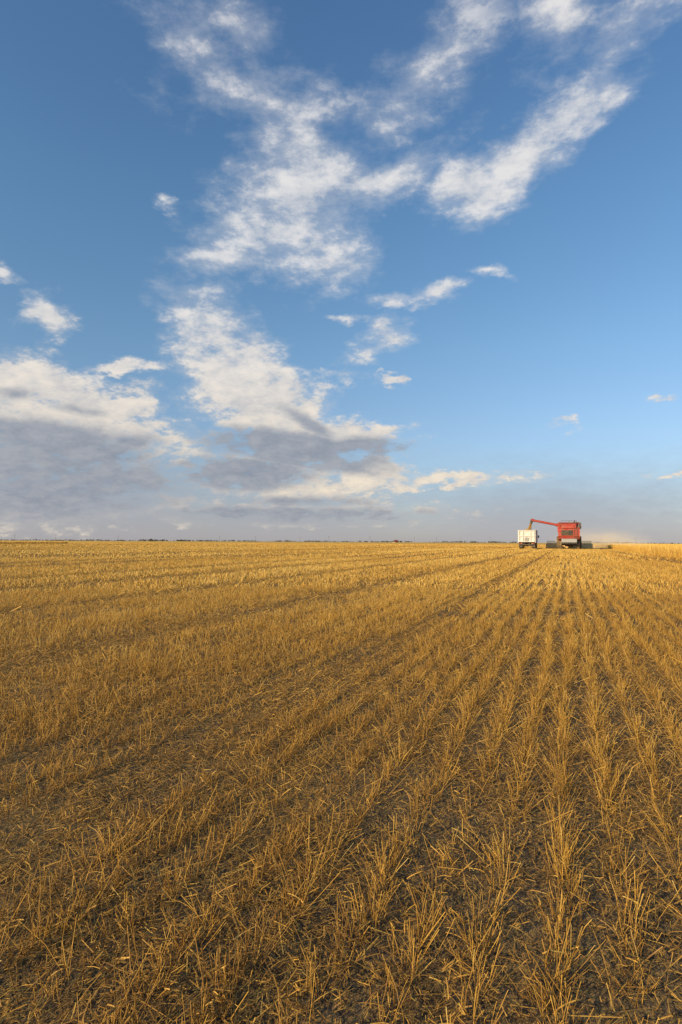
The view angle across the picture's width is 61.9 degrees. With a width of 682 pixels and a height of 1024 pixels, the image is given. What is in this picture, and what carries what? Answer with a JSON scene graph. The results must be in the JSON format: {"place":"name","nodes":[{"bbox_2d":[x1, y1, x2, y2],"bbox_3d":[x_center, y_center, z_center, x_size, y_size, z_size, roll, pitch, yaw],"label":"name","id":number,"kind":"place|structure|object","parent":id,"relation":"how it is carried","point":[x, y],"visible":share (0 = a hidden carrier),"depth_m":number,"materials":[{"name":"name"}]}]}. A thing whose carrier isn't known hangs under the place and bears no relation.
{"place":"outdoors","nodes":[
{"label":"outdoors","id":0,"kind":"place"},
{"bbox_2d":[0,540,681,1023],"bbox_3d":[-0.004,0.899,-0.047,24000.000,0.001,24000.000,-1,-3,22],"label":"field ground","id":1,"kind":"structure","parent":0,"point":[538,930],"depth_m":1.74,"materials":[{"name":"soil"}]},
{"bbox_2d":[0,541,67,543],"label":"standing wheat","id":2,"kind":"object","parent":1,"relation":"on","point":[10,542],"visible":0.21,"depth_m":158.01,"materials":[{"name":"yellow plant"}]},
{"bbox_2d":[1,539,411,541],"bbox_3d":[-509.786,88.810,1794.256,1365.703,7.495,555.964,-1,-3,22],"label":"tree line","id":3,"kind":"object","parent":1,"relation":"on","point":[207,540],"visible":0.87,"depth_m":1794.83,"materials":[{"name":"green plant"}]},
{"bbox_2d":[0,583,681,1023],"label":"stubble","id":4,"kind":"object","parent":1,"relation":"on","point":[626,623],"visible":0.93,"depth_m":2.65,"materials":[{"name":"yellow plant"}]},
{"bbox_2d":[0,542,681,596],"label":"distant stubble","id":5,"kind":"object","parent":1,"relation":"on","point":[227,559],"visible":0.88,"depth_m":22.61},
{"bbox_2d":[518,530,538,548],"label":"grain truck","id":6,"kind":"object","parent":1,"relation":"on","point":[527,537],"visible":0.98,"depth_m":83.49,"materials":[{"name":"white paint"}]},
{"bbox_2d":[433,541,678,543],"bbox_3d":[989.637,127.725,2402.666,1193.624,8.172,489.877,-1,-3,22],"label":"tree line","id":7,"kind":"object","parent":1,"relation":"on","point":[515,542],"visible":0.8,"depth_m":2393.60,"materials":[{"name":"green plant"}]},
{"bbox_2d":[530,519,592,548],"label":"combine harvester","id":8,"kind":"object","parent":1,"relation":"on","point":[568,536],"visible":0.98,"depth_m":80.82,"materials":[{"name":"red paint"}]},
{"bbox_2d":[592,543,681,557],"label":"standing wheat","id":9,"kind":"object","parent":1,"relation":"on","point":[673,550],"visible":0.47,"depth_m":51.85,"materials":[{"name":"yellow plant"}]},
{"bbox_2d":[0,0,681,543],"label":"sky","id":10,"kind":"structure","parent":0,"point":[271,270],"materials":[{"name":"blue"}]}
]}

